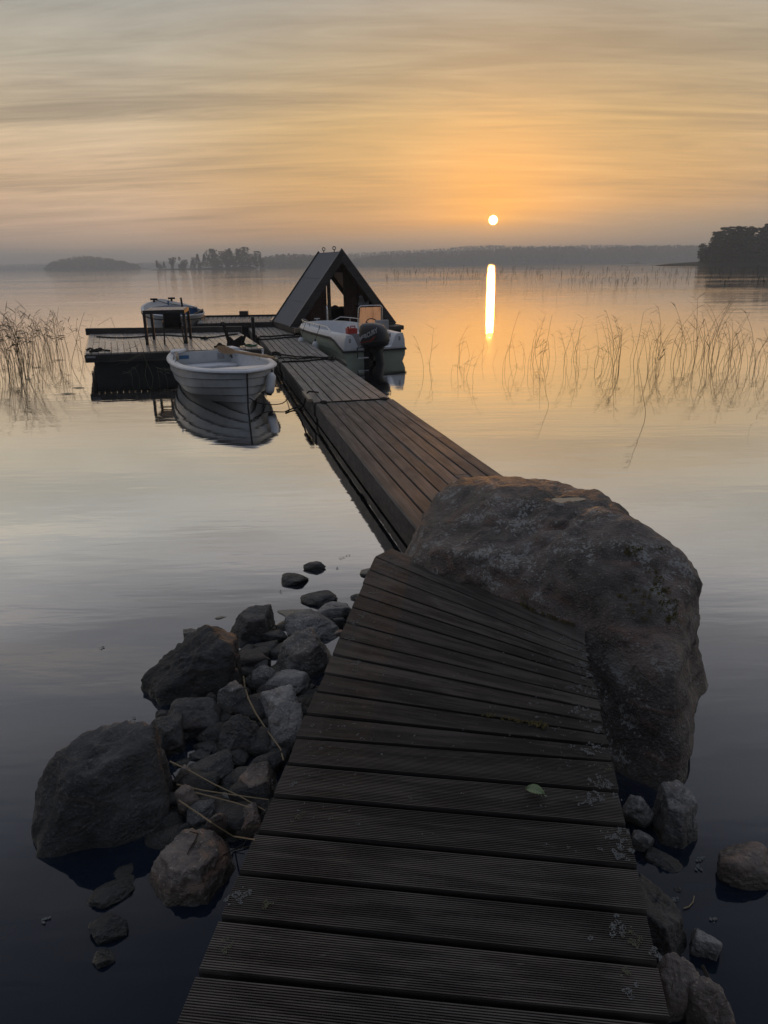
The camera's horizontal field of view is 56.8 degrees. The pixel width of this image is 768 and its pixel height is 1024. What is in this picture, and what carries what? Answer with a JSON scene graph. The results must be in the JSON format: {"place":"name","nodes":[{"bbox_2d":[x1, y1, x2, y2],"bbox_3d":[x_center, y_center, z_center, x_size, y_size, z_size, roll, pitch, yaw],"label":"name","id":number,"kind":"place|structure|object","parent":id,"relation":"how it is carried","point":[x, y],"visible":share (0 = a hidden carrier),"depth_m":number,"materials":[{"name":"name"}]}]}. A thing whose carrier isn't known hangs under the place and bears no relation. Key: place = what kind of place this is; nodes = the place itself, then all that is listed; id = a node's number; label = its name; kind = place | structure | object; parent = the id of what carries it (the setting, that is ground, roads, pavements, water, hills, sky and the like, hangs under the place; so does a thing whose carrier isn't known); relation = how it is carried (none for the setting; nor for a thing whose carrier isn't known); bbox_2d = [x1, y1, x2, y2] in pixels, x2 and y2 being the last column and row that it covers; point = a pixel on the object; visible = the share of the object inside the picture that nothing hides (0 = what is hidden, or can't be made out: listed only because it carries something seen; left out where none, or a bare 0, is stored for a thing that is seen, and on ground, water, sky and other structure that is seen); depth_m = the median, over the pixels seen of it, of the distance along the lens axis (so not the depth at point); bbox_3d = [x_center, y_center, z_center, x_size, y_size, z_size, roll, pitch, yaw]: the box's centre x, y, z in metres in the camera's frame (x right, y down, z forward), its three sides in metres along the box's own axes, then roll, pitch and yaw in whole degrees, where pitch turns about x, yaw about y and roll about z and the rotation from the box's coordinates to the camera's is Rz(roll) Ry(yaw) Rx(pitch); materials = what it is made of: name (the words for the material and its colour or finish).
{"place":"outdoors","nodes":[
{"label":"outdoors","id":0,"kind":"place"},
{"bbox_2d":[54,263,147,270],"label":"hill","id":1,"kind":"structure","parent":0,"point":[87,267],"depth_m":1325.95,"materials":[{"name":"grey plant"}]},
{"bbox_2d":[43,255,140,270],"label":"forest","id":2,"kind":"object","parent":1,"relation":"on","point":[74,263],"visible":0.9,"depth_m":1346.48,"materials":[{"name":"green plant"}]},
{"bbox_2d":[4,265,224,270],"bbox_3d":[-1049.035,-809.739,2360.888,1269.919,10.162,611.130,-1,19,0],"label":"hill","id":3,"kind":"structure","parent":0,"point":[189,266],"depth_m":2178.14,"materials":[{"name":"plant"}]},
{"bbox_2d":[0,261,189,270],"bbox_3d":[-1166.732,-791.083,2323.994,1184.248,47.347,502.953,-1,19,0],"label":"forest","id":4,"kind":"object","parent":3,"relation":"on","point":[42,266],"visible":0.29,"depth_m":2270.64,"materials":[{"name":"green plant"}]},
{"bbox_2d":[157,267,257,269],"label":"island","id":5,"kind":"structure","parent":0,"point":[213,268],"depth_m":766.17,"materials":[{"name":"plant"}]},
{"bbox_2d":[204,249,218,267],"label":"tree","id":6,"kind":"object","parent":5,"relation":"on","point":[213,255],"visible":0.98,"depth_m":773.93,"materials":[{"name":"green plant"}]},
{"bbox_2d":[222,249,232,266],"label":"tree","id":7,"kind":"object","parent":5,"relation":"on","point":[226,252],"visible":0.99,"depth_m":767.57,"materials":[{"name":"green plant"}]},
{"bbox_2d":[234,249,243,266],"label":"spruce tree","id":8,"kind":"object","parent":5,"relation":"on","point":[237,255],"visible":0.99,"depth_m":763.30,"materials":[{"name":"green plant"}]},
{"bbox_2d":[235,247,248,266],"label":"tree","id":9,"kind":"object","parent":5,"relation":"on","point":[243,253],"visible":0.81,"depth_m":769.32,"materials":[{"name":"green plant"}]},
{"bbox_2d":[251,251,261,266],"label":"tree","id":10,"kind":"object","parent":5,"relation":"on","point":[254,259],"visible":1,"depth_m":765.31,"materials":[{"name":"green plant"}]},
{"bbox_2d":[255,265,306,267],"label":"hill","id":11,"kind":"structure","parent":0,"point":[284,267],"depth_m":1076.77,"materials":[{"name":"plant"}]},
{"bbox_2d":[259,253,314,267],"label":"forest","id":12,"kind":"object","parent":11,"relation":"on","point":[282,260],"visible":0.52,"depth_m":1092.57,"materials":[{"name":"green plant"}]},
{"bbox_2d":[41,555,716,923],"bbox_3d":[-0.490,1.008,3.497,2.230,0.002,3.525,-10,21,-24],"label":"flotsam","id":13,"kind":"object","parent":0,"point":[674,898],"visible":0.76,"depth_m":2.58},
{"bbox_2d":[0,262,767,1023],"bbox_3d":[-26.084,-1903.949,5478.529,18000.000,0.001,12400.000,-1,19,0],"label":"water","id":14,"kind":"structure","parent":0,"point":[146,522],"depth_m":6.68,"materials":[{"name":"grey liquid"}]},
{"bbox_2d":[0,312,64,370],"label":"reed bed","id":15,"kind":"object","parent":14,"relation":"on","point":[27,340],"visible":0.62,"depth_m":17.80,"materials":[{"name":"brown plant"}]},
{"bbox_2d":[31,720,174,857],"bbox_3d":[-1.110,1.205,2.854,0.607,0.641,0.498,-10,21,-24],"label":"boulder","id":16,"kind":"object","parent":14,"relation":"on","point":[108,786],"visible":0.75,"depth_m":2.75,"materials":[{"name":"stone"}]},
{"bbox_2d":[92,949,114,968],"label":"rock","id":17,"kind":"object","parent":14,"relation":"on","point":[102,958],"visible":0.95,"depth_m":2.27,"materials":[{"name":"stone"}]},
{"bbox_2d":[88,912,127,944],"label":"rock","id":18,"kind":"object","parent":14,"relation":"on","point":[107,927],"visible":0.94,"depth_m":2.36,"materials":[{"name":"stone"}]},
{"bbox_2d":[87,874,134,909],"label":"rock","id":19,"kind":"object","parent":14,"relation":"on","point":[107,894],"visible":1,"depth_m":2.50,"materials":[{"name":"stone"}]},
{"bbox_2d":[113,863,133,878],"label":"rock","id":20,"kind":"object","parent":14,"relation":"on","point":[123,870],"visible":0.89,"depth_m":2.62,"materials":[{"name":"stone"}]},
{"bbox_2d":[155,710,168,717],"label":"rock","id":21,"kind":"object","parent":14,"relation":"on","point":[159,713],"visible":0.44,"depth_m":3.50,"materials":[{"name":"stone"}]},
{"bbox_2d":[151,712,185,755],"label":"rock","id":22,"kind":"object","parent":14,"relation":"on","point":[171,733],"visible":0.66,"depth_m":3.25,"materials":[{"name":"stone"}]},
{"bbox_2d":[141,297,204,326],"bbox_3d":[-7.201,-6.581,24.279,1.932,1.358,3.777,-11,22,-27],"label":"double ended boat","id":23,"kind":"object","parent":14,"relation":"on","point":[158,318],"visible":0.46,"depth_m":24.15,"materials":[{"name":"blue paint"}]},
{"bbox_2d":[84,326,264,376],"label":"platform","id":24,"kind":"structure","parent":14,"relation":"in","point":[112,363],"depth_m":15.30,"materials":[{"name":"brown wood"}]},
{"bbox_2d":[142,307,191,344],"bbox_3d":[-4.929,-4.267,16.216,0.900,0.733,1.260,-4,19,-9],"label":"table","id":25,"kind":"object","parent":24,"relation":"on","point":[162,310],"visible":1,"depth_m":15.72,"materials":[{"name":"brown wood"}]},
{"bbox_2d":[96,333,237,338],"bbox_3d":[-5.393,-4.300,17.398,3.469,0.039,0.898,-1,19,0],"label":"rope","id":26,"kind":"object","parent":24,"relation":"on","point":[165,335],"visible":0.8,"depth_m":17.39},
{"bbox_2d":[161,311,184,343],"bbox_3d":[-4.717,-4.148,15.918,0.522,0.704,0.557,-5,20,-11],"label":"garden chair","id":27,"kind":"object","parent":24,"relation":"on","point":[171,321],"visible":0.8,"depth_m":15.67,"materials":[{"name":"black metal"}]},
{"bbox_2d":[220,322,245,345],"bbox_3d":[-3.151,-3.746,14.977,0.530,0.517,0.274,-8,20,-19],"label":"anchor","id":28,"kind":"object","parent":24,"relation":"on","point":[240,340],"visible":0.91,"depth_m":14.96,"materials":[{"name":"metal"}]},
{"bbox_2d":[175,784,198,814],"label":"rock","id":29,"kind":"object","parent":14,"relation":"on","point":[186,794],"visible":0.57,"depth_m":2.87,"materials":[{"name":"stone"}]},
{"bbox_2d":[140,624,243,705],"bbox_3d":[-1.002,0.862,3.742,0.579,0.463,0.417,-7,20,-16],"label":"boulder","id":30,"kind":"object","parent":14,"relation":"on","point":[203,661],"visible":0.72,"depth_m":3.65,"materials":[{"name":"stone"}]},
{"bbox_2d":[148,828,235,906],"bbox_3d":[-0.700,1.296,2.606,0.307,0.180,0.377,9,21,26],"label":"boulder","id":31,"kind":"object","parent":14,"relation":"on","point":[178,876],"visible":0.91,"depth_m":2.53,"materials":[{"name":"stone"}]},
{"bbox_2d":[189,749,210,760],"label":"rock","id":32,"kind":"object","parent":14,"relation":"on","point":[198,754],"visible":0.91,"depth_m":3.22,"materials":[{"name":"stone"}]},
{"bbox_2d":[166,346,276,408],"bbox_3d":[-2.845,-2.398,12.575,1.716,0.839,3.820,-9,21,-22],"label":"rowboat","id":33,"kind":"object","parent":14,"relation":"on","point":[237,379],"visible":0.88,"depth_m":11.45,"materials":[{"name":"plastic"}]},
{"bbox_2d":[217,345,274,360],"bbox_3d":[-2.490,-2.828,12.692,1.674,0.212,0.080,16,26,40],"label":"oar","id":34,"kind":"object","parent":33,"relation":"on","point":[225,349],"visible":1,"depth_m":12.79,"materials":[{"name":"brown wood"}]},
{"bbox_2d":[265,369,275,395],"bbox_3d":[-1.822,-2.164,11.599,0.176,0.440,0.652,-1,19,0],"label":"fender","id":35,"kind":"object","parent":33,"relation":"hanging from","point":[270,383],"visible":0.98,"depth_m":11.34,"materials":[{"name":"plastic"}]},
{"bbox_2d":[217,680,245,707],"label":"rock","id":36,"kind":"object","parent":14,"relation":"on","point":[230,694],"visible":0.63,"depth_m":3.53,"materials":[{"name":"grey stone"}]},
{"bbox_2d":[144,620,318,849],"bbox_3d":[-0.684,1.000,3.556,0.789,0.174,1.816,-4,19,-9],"label":"rubble","id":37,"kind":"object","parent":14,"relation":"in","point":[168,832],"visible":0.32,"depth_m":3.17,"materials":[{"name":"grey stone"}]},
{"bbox_2d":[172,764,190,784],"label":"rock","id":38,"kind":"object","parent":37,"relation":"on","point":[183,771],"visible":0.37,"depth_m":3.00,"materials":[{"name":"stone"}]},
{"bbox_2d":[167,697,221,735],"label":"rock","id":39,"kind":"object","parent":37,"relation":"on","point":[200,714],"visible":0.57,"depth_m":3.39,"materials":[{"name":"stone"}]},
{"bbox_2d":[186,799,216,828],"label":"rock","id":40,"kind":"object","parent":37,"relation":"on","point":[206,808],"visible":0.64,"depth_m":2.82,"materials":[{"name":"grey stone"}]},
{"bbox_2d":[188,749,233,781],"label":"rock","id":41,"kind":"object","parent":37,"relation":"on","point":[221,763],"visible":0.54,"depth_m":3.09,"materials":[{"name":"stone"}]},
{"bbox_2d":[205,813,228,837],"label":"rock","id":42,"kind":"object","parent":37,"relation":"on","point":[219,820],"visible":0.52,"depth_m":2.73,"materials":[{"name":"stone"}]},
{"bbox_2d":[179,800,254,840],"bbox_3d":[-0.555,1.084,2.524,0.123,0.441,0.744,-14,23,-33],"label":"stalk","id":43,"kind":"object","parent":37,"relation":"on","point":[183,803],"visible":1,"depth_m":2.70,"materials":[{"name":"plant"}]},
{"bbox_2d":[169,761,265,810],"bbox_3d":[-0.727,1.131,2.962,0.587,0.082,0.056,12,23,33],"label":"stalk","id":44,"kind":"object","parent":37,"relation":"on","point":[214,784],"visible":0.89,"depth_m":2.94,"materials":[{"name":"plant"}]},
{"bbox_2d":[176,784,268,799],"bbox_3d":[-0.667,1.149,2.902,0.404,0.025,0.028,3,20,11],"label":"stalk","id":45,"kind":"object","parent":37,"relation":"on","point":[225,793],"visible":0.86,"depth_m":2.88,"materials":[{"name":"plant"}]},
{"bbox_2d":[217,714,258,754],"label":"rock","id":46,"kind":"object","parent":37,"relation":"on","point":[238,731],"visible":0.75,"depth_m":3.25,"materials":[{"name":"stone"}]},
{"bbox_2d":[235,802,261,839],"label":"rock","id":47,"kind":"object","parent":37,"relation":"on","point":[251,825],"visible":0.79,"depth_m":2.76,"materials":[{"name":"stone"}]},
{"bbox_2d":[230,604,274,640],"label":"rock","id":48,"kind":"object","parent":37,"relation":"on","point":[254,623],"visible":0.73,"depth_m":4.23,"materials":[{"name":"stone"}]},
{"bbox_2d":[237,761,276,794],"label":"rock","id":49,"kind":"object","parent":37,"relation":"on","point":[253,773],"visible":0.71,"depth_m":3.01,"materials":[{"name":"stone"}]},
{"bbox_2d":[251,665,274,679],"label":"rock","id":50,"kind":"object","parent":37,"relation":"on","point":[265,672],"visible":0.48,"depth_m":3.74,"materials":[{"name":"grey stone"}]},
{"bbox_2d":[243,676,283,760],"bbox_3d":[-0.607,0.982,3.435,0.049,0.080,0.785,-9,21,-23],"label":"stalk","id":51,"kind":"object","parent":37,"relation":"on","point":[260,720],"visible":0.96,"depth_m":3.42,"materials":[{"name":"plant"}]},
{"bbox_2d":[253,640,277,651],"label":"rock","id":52,"kind":"object","parent":37,"relation":"on","point":[271,645],"visible":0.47,"depth_m":4.08,"materials":[{"name":"stone"}]},
{"bbox_2d":[268,700,303,750],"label":"rock","id":53,"kind":"object","parent":37,"relation":"on","point":[285,719],"visible":0.62,"depth_m":3.27,"materials":[{"name":"grey stone"}]},
{"bbox_2d":[276,628,331,676],"bbox_3d":[-0.433,0.807,3.944,0.394,0.271,0.295,-3,19,-7],"label":"rock","id":54,"kind":"object","parent":37,"relation":"on","point":[307,651],"visible":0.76,"depth_m":3.87,"materials":[{"name":"grey stone"}]},
{"bbox_2d":[197,314,275,336],"bbox_3d":[-4.734,-6.154,23.637,3.153,0.610,3.205,-2,19,-5],"label":"cross pontoon","id":55,"kind":"object","parent":14,"relation":"on","point":[263,320],"visible":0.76,"depth_m":22.90,"materials":[{"name":"brown wood"}]},
{"bbox_2d":[251,317,255,342],"bbox_3d":[-3.162,-3.800,17.510,0.104,1.951,0.084,-1,19,0],"label":"mooring post","id":56,"kind":"object","parent":14,"relation":"in","point":[253,329],"visible":0.35,"depth_m":17.25,"materials":[{"name":"black wood"}]},
{"bbox_2d":[248,751,286,771],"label":"rock","id":57,"kind":"object","parent":14,"relation":"on","point":[275,760],"visible":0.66,"depth_m":3.12,"materials":[{"name":"stone"}]},
{"bbox_2d":[248,327,293,345],"bbox_3d":[-3.359,-5.152,21.011,1.111,0.407,3.254,-5,20,-12],"label":"jetty section","id":58,"kind":"object","parent":14,"relation":"on","point":[266,331],"visible":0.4,"depth_m":20.80,"materials":[{"name":"brown wood"}]},
{"bbox_2d":[261,629,287,641],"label":"rock","id":59,"kind":"object","parent":14,"relation":"on","point":[278,635],"visible":0.81,"depth_m":4.19,"materials":[{"name":"stone"}]},
{"bbox_2d":[259,684,298,717],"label":"rock","id":60,"kind":"object","parent":14,"relation":"on","point":[271,699],"visible":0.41,"depth_m":3.48,"materials":[{"name":"grey stone"}]},
{"bbox_2d":[265,669,312,695],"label":"rock","id":61,"kind":"object","parent":14,"relation":"on","point":[300,682],"visible":0.59,"depth_m":3.68,"materials":[{"name":"grey stone"}]},
{"bbox_2d":[277,609,301,616],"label":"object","id":62,"kind":"object","parent":14,"relation":"on","point":[284,613],"visible":0.42,"depth_m":4.55,"materials":[{"name":"stone"}]},
{"bbox_2d":[259,335,328,375],"bbox_3d":[-2.212,-3.743,16.926,1.111,0.402,5.554,-5,20,-12],"label":"jetty section","id":63,"kind":"object","parent":14,"relation":"on","point":[292,346],"visible":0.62,"depth_m":16.46,"materials":[{"name":"brown wood"}]},
{"bbox_2d":[281,573,308,585],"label":"rock","id":64,"kind":"object","parent":14,"relation":"on","point":[289,579],"visible":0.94,"depth_m":4.97,"materials":[{"name":"stone"}]},
{"bbox_2d":[284,609,338,639],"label":"rock","id":65,"kind":"object","parent":14,"relation":"on","point":[323,626],"visible":0.72,"depth_m":4.26,"materials":[{"name":"grey stone"}]},
{"bbox_2d":[303,561,325,570],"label":"rock","id":66,"kind":"object","parent":14,"relation":"on","point":[314,566],"visible":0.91,"depth_m":5.19,"materials":[{"name":"stone"}]},
{"bbox_2d":[300,590,337,605],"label":"rock","id":67,"kind":"object","parent":14,"relation":"on","point":[320,598],"visible":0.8,"depth_m":4.67,"materials":[{"name":"stone"}]},
{"bbox_2d":[317,601,350,620],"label":"rock","id":68,"kind":"object","parent":14,"relation":"on","point":[331,610],"visible":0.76,"depth_m":4.45,"materials":[{"name":"grey stone"}]},
{"bbox_2d":[280,360,389,422],"bbox_3d":[-0.980,-2.115,12.184,1.111,0.411,4.662,-5,20,-12],"label":"jetty section","id":69,"kind":"object","parent":14,"relation":"on","point":[330,380],"visible":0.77,"depth_m":11.56,"materials":[{"name":"brown wood"}]},
{"bbox_2d":[270,320,403,335],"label":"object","id":70,"kind":"object","parent":14,"relation":"on","point":[295,331],"visible":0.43,"depth_m":20.70,"materials":[{"name":"brown wood"}]},
{"bbox_2d":[271,246,395,327],"bbox_3d":[-1.610,-6.789,21.451,3.254,2.304,2.542,-8,20,-19],"label":"hut","id":71,"kind":"object","parent":70,"relation":"on","point":[308,299],"visible":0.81,"depth_m":20.82,"materials":[{"name":"wood"}]},
{"bbox_2d":[331,305,343,320],"bbox_3d":[-1.496,-6.175,22.071,1.400,0.487,0.800,-8,20,-19],"label":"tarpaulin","id":72,"kind":"object","parent":70,"relation":"on","point":[336,311],"visible":0.31,"depth_m":21.83,"materials":[{"name":"black fabric"}]},
{"bbox_2d":[333,617,343,626],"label":"rock","id":73,"kind":"object","parent":14,"relation":"on","point":[338,622],"visible":0.81,"depth_m":4.35,"materials":[{"name":"stone"}]},
{"bbox_2d":[298,305,406,364],"bbox_3d":[-0.981,-4.476,17.798,1.756,1.382,4.368,-8,21,-21],"label":"motorboat","id":74,"kind":"object","parent":14,"relation":"on","point":[335,340],"visible":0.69,"depth_m":16.63,"materials":[{"name":"plastic"}]},
{"bbox_2d":[359,323,390,364],"bbox_3d":[-0.327,-3.491,15.909,0.955,1.453,0.747,5,18,43],"label":"outboard motor","id":75,"kind":"object","parent":74,"relation":"attached to","point":[374,338],"visible":0.97,"depth_m":15.70,"materials":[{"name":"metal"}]},
{"bbox_2d":[315,399,501,545],"bbox_3d":[0.236,-0.486,7.463,1.111,0.408,5.522,-5,20,-12],"label":"jetty section","id":76,"kind":"object","parent":14,"relation":"on","point":[405,464],"visible":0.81,"depth_m":7.12,"materials":[{"name":"brown wood"}]},
{"bbox_2d":[177,549,668,1023],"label":"boardwalk","id":77,"kind":"structure","parent":14,"relation":"in","point":[439,897],"depth_m":2.13,"materials":[{"name":"brown wood"}]},
{"bbox_2d":[216,764,642,976],"bbox_3d":[0.176,1.010,2.097,1.223,0.003,0.778,-1,19,0],"label":"lichen","id":78,"kind":"object","parent":77,"relation":"on","point":[626,970],"visible":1,"depth_m":1.82},
{"bbox_2d":[223,554,661,999],"bbox_3d":[0.334,0.694,2.998,1.154,0.003,2.673,3,19,9],"label":"lichen","id":79,"kind":"object","parent":77,"relation":"on","point":[589,803],"visible":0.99,"depth_m":2.36},
{"bbox_2d":[482,602,573,728],"bbox_3d":[0.669,0.636,3.140,0.284,0.008,1.034,6,20,18],"label":"moss","id":80,"kind":"object","parent":77,"relation":"on","point":[535,722],"visible":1,"depth_m":2.72,"materials":[{"name":"plant"}]},
{"bbox_2d":[525,784,546,796],"bbox_3d":[0.497,0.911,2.319,0.072,0.017,0.045,9,22,26],"label":"leaf","id":81,"kind":"object","parent":77,"relation":"on","point":[535,789],"visible":1,"depth_m":2.33,"materials":[{"name":"green plant"}]},
{"bbox_2d":[404,476,707,790],"bbox_3d":[0.779,0.597,4.276,1.692,1.407,2.736,-17,25,-39],"label":"boulder","id":82,"kind":"object","parent":14,"relation":"in","point":[556,549],"visible":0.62,"depth_m":3.52,"materials":[{"name":"stone"}]},
{"bbox_2d":[617,545,682,622],"bbox_3d":[1.255,0.341,3.401,0.310,0.238,0.432,-1,19,0],"label":"moss","id":83,"kind":"object","parent":82,"relation":"on","point":[652,589],"visible":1,"depth_m":3.35,"materials":[{"name":"plant"}]},
{"bbox_2d":[386,266,766,285],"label":"reed bed","id":84,"kind":"object","parent":14,"relation":"on","point":[606,275],"visible":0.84,"depth_m":120.34,"materials":[{"name":"brown plant"}]},
{"bbox_2d":[622,794,653,828],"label":"rock","id":85,"kind":"object","parent":14,"relation":"on","point":[637,811],"visible":0.86,"depth_m":2.77,"materials":[{"name":"grey stone"}]},
{"bbox_2d":[631,830,653,852],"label":"rock","id":86,"kind":"object","parent":14,"relation":"on","point":[642,841],"visible":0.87,"depth_m":2.67,"materials":[{"name":"grey stone"}]},
{"bbox_2d":[639,873,686,963],"bbox_3d":[0.907,1.380,2.337,0.236,0.339,0.283,9,21,25],"label":"rock","id":87,"kind":"object","parent":14,"relation":"on","point":[665,923],"visible":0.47,"depth_m":2.26,"materials":[{"name":"stone"}]},
{"bbox_2d":[645,846,682,872],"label":"rock","id":88,"kind":"object","parent":14,"relation":"on","point":[662,860],"visible":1,"depth_m":2.62,"materials":[{"name":"stone"}]},
{"bbox_2d":[651,780,697,848],"bbox_3d":[1.127,1.209,2.751,0.170,0.317,0.191,-3,19,-6],"label":"rock","id":89,"kind":"object","parent":14,"relation":"on","point":[674,810],"visible":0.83,"depth_m":2.70,"materials":[{"name":"grey stone"}]},
{"bbox_2d":[656,952,699,1022],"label":"rock","id":90,"kind":"object","parent":14,"relation":"in","point":[679,975],"visible":0.53,"depth_m":2.06,"materials":[{"name":"stone"}]},
{"bbox_2d":[689,928,721,960],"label":"rock","id":91,"kind":"object","parent":14,"relation":"in","point":[703,944],"visible":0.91,"depth_m":2.26,"materials":[{"name":"grey stone"}]},
{"bbox_2d":[684,976,735,1023],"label":"rock","id":92,"kind":"object","parent":14,"relation":"on","point":[708,1002],"visible":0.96,"depth_m":2.03,"materials":[{"name":"stone"}]},
{"bbox_2d":[654,261,767,265],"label":"headland","id":93,"kind":"structure","parent":14,"relation":"in","point":[711,264],"depth_m":316.45,"materials":[{"name":"grey plant"}]},
{"bbox_2d":[697,243,717,263],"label":"tree","id":94,"kind":"object","parent":93,"relation":"on","point":[701,253],"visible":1,"depth_m":307.62,"materials":[{"name":"green plant"}]},
{"bbox_2d":[705,234,723,263],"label":"spruce tree","id":95,"kind":"object","parent":93,"relation":"on","point":[716,239],"visible":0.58,"depth_m":315.07,"materials":[{"name":"green plant"}]},
{"bbox_2d":[711,229,743,251],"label":"tree","id":96,"kind":"object","parent":93,"relation":"on","point":[730,237],"visible":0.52,"depth_m":313.58,"materials":[{"name":"green plant"}]},
{"bbox_2d":[720,227,745,261],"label":"tree","id":97,"kind":"object","parent":93,"relation":"on","point":[724,229],"visible":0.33,"depth_m":316.90,"materials":[{"name":"green plant"}]},
{"bbox_2d":[734,227,765,262],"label":"tree","id":98,"kind":"object","parent":93,"relation":"on","point":[754,230],"visible":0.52,"depth_m":310.91,"materials":[{"name":"green plant"}]},
{"bbox_2d":[739,227,767,261],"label":"tree","id":99,"kind":"object","parent":93,"relation":"on","point":[765,231],"visible":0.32,"depth_m":313.48,"materials":[{"name":"green plant"}]},
{"bbox_2d":[717,841,767,890],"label":"rock","id":100,"kind":"object","parent":14,"relation":"on","point":[743,866],"visible":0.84,"depth_m":2.52,"materials":[{"name":"stone"}]},
{"bbox_2d":[0,0,767,267],"label":"sky","id":101,"kind":"structure","parent":0,"point":[132,131],"materials":[{"name":"orange"}]},
{"bbox_2d":[375,254,699,265],"bbox_3d":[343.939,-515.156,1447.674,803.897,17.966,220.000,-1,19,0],"label":"hill","id":102,"kind":"structure","parent":0,"point":[595,261],"depth_m":1377.28,"materials":[{"name":"plant"}]},
{"bbox_2d":[352,245,704,265],"bbox_3d":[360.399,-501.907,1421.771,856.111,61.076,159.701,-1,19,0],"label":"forest","id":103,"kind":"object","parent":102,"relation":"on","point":[597,255],"visible":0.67,"depth_m":1404.04,"materials":[{"name":"green plant"}]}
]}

